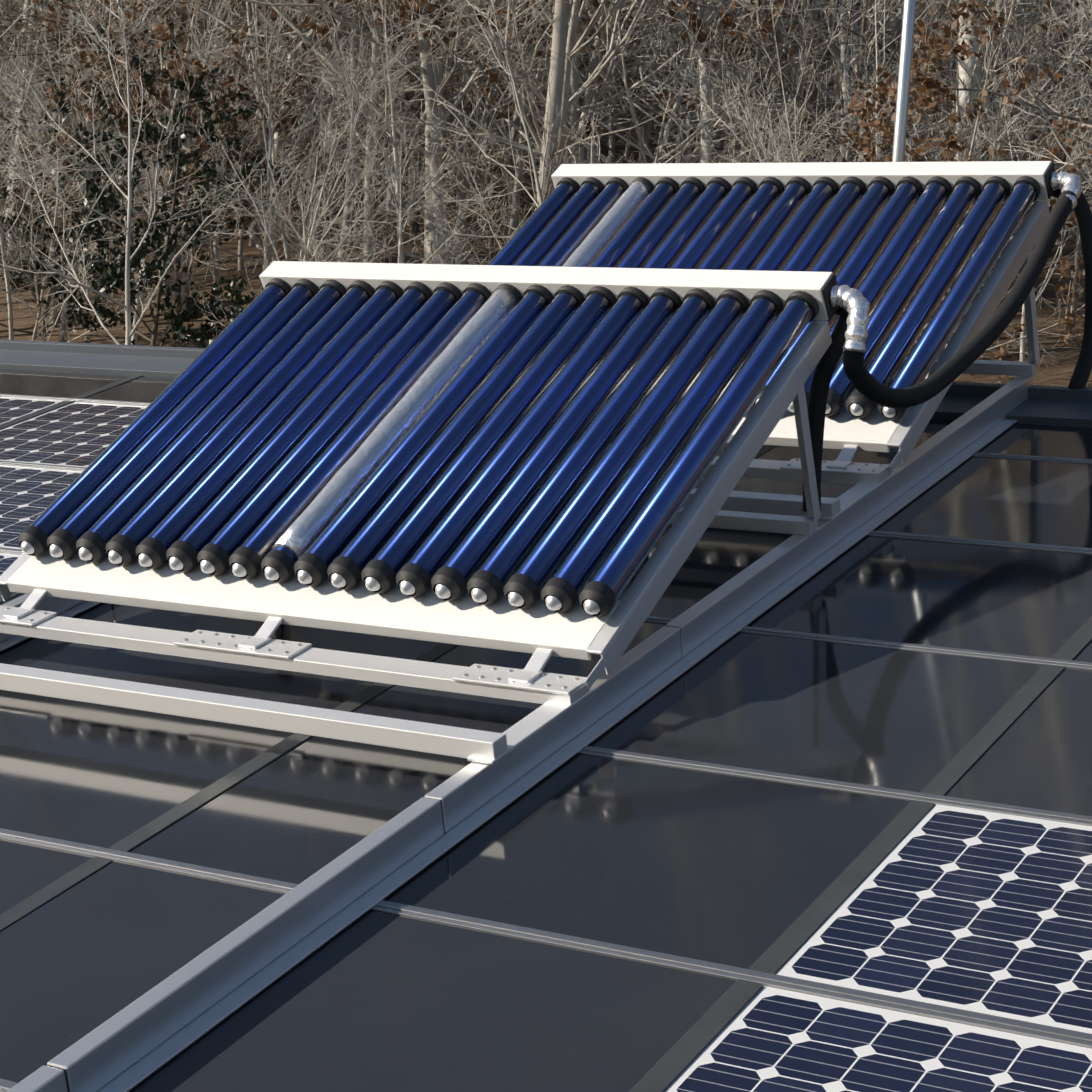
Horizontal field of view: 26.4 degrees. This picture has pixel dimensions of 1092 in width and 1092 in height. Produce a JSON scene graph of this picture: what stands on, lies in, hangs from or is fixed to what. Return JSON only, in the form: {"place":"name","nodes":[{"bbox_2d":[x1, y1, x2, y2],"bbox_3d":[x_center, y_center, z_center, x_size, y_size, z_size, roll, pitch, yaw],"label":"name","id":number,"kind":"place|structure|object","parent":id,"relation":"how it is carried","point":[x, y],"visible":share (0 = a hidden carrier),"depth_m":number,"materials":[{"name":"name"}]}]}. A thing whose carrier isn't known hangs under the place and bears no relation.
{"place":"outdoors","nodes":[
{"label":"outdoors","id":0,"kind":"place"},
{"bbox_2d":[18,278,818,616],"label":"tube end caps","id":1,"kind":"object","parent":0,"point":[146,552],"visible":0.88,"depth_m":6.08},
{"bbox_2d":[0,369,1091,1091],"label":"roof panels","id":2,"kind":"object","parent":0,"point":[722,869],"visible":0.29,"depth_m":5.10,"materials":[{"name":"black glass"}]},
{"bbox_2d":[0,397,1091,1091],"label":"solar panels","id":3,"kind":"object","parent":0,"point":[970,909],"visible":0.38,"depth_m":4.27,"materials":[{"name":"blue glass"}]},
{"bbox_2d":[0,0,1091,387],"bbox_3d":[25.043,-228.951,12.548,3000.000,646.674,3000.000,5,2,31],"label":"ground","id":4,"kind":"structure","parent":0,"point":[1050,374],"depth_m":21.38,"materials":[{"name":"brown soil"}]},
{"bbox_2d":[0,20,297,347],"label":"holly evergreens","id":5,"kind":"object","parent":4,"relation":"on","point":[111,278],"visible":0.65,"depth_m":15.40,"materials":[{"name":"green plant"}]},
{"bbox_2d":[0,0,1091,382],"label":"bare forest trees","id":6,"kind":"object","parent":4,"relation":"on","point":[558,66],"visible":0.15,"depth_m":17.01,"materials":[{"name":"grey plant"}]},
{"bbox_2d":[556,176,1040,419],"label":"tube end caps","id":7,"kind":"object","parent":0,"point":[834,400],"visible":0.31,"depth_m":8.05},
{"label":"building walls","id":8,"kind":"object","parent":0,"visible":0},
{"bbox_2d":[0,339,1091,427],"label":"roof parapet","id":9,"kind":"structure","parent":8,"relation":"on","point":[1054,405],"depth_m":9.70,"materials":[{"name":"grey metal"}]},
{"bbox_2d":[0,594,99,651],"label":"solar panel","id":10,"kind":"object","parent":9,"relation":"on","point":[65,607],"depth_m":6.62,"materials":[{"name":"black glass"}]},
{"bbox_2d":[0,320,831,763],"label":"support frame","id":11,"kind":"object","parent":9,"relation":"on","point":[692,522],"visible":0.77,"depth_m":5.70,"materials":[{"name":"silver metal"}]},
{"bbox_2d":[6,261,837,659],"bbox_3d":[-0.355,-0.318,6.428,1.940,0.638,1.441,5,20,31],"label":"collector manifold","id":12,"kind":"object","parent":11,"relation":"on","point":[466,619],"visible":0.73,"depth_m":6.15,"materials":[{"name":"white metal"}]},
{"bbox_2d":[25,284,812,611],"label":"solar collector tubes","id":13,"kind":"object","parent":12,"relation":"attached to","point":[501,434],"visible":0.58,"depth_m":6.34},
{"bbox_2d":[6,376,1032,1091],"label":"rail","id":14,"kind":"object","parent":9,"relation":"on","point":[148,1034],"visible":0.9,"depth_m":4.96,"materials":[{"name":"silver metal"}]},
{"bbox_2d":[0,393,1091,1091],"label":"roof seams","id":15,"kind":"object","parent":9,"relation":"on","point":[888,1003],"visible":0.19,"depth_m":4.87,"materials":[{"name":"grey metal"}]},
{"bbox_2d":[0,375,1091,1091],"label":"strips","id":16,"kind":"object","parent":9,"relation":"on","point":[690,1045],"visible":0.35,"depth_m":4.90,"materials":[{"name":"grey metal"}]},
{"bbox_2d":[644,201,1048,520],"bbox_3d":[0.408,-0.698,7.722,1.986,0.572,1.862,5,20,31],"label":"support frame","id":17,"kind":"object","parent":9,"relation":"on","point":[865,479],"visible":0.29,"depth_m":7.05,"materials":[{"name":"silver metal"}]},
{"bbox_2d":[550,161,1054,452],"bbox_3d":[0.565,-0.866,7.900,1.940,0.638,1.441,5,20,31],"label":"collector manifold","id":18,"kind":"object","parent":17,"relation":"on","point":[874,430],"visible":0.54,"depth_m":8.07,"materials":[{"name":"white metal"}]},
{"bbox_2d":[488,181,1036,416],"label":"solar collector tubes","id":19,"kind":"object","parent":18,"relation":"attached to","point":[821,227],"visible":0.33,"depth_m":7.95},
{"bbox_2d":[873,0,915,378],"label":"pole","id":20,"kind":"object","parent":9,"relation":"on","point":[904,78],"visible":0.29,"depth_m":8.20,"materials":[{"name":"silver metal"}]},
{"bbox_2d":[803,171,1091,511],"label":"hose","id":21,"kind":"object","parent":9,"relation":"on","point":[849,335],"visible":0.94,"depth_m":6.90,"materials":[{"name":"black rubber"}]}
]}

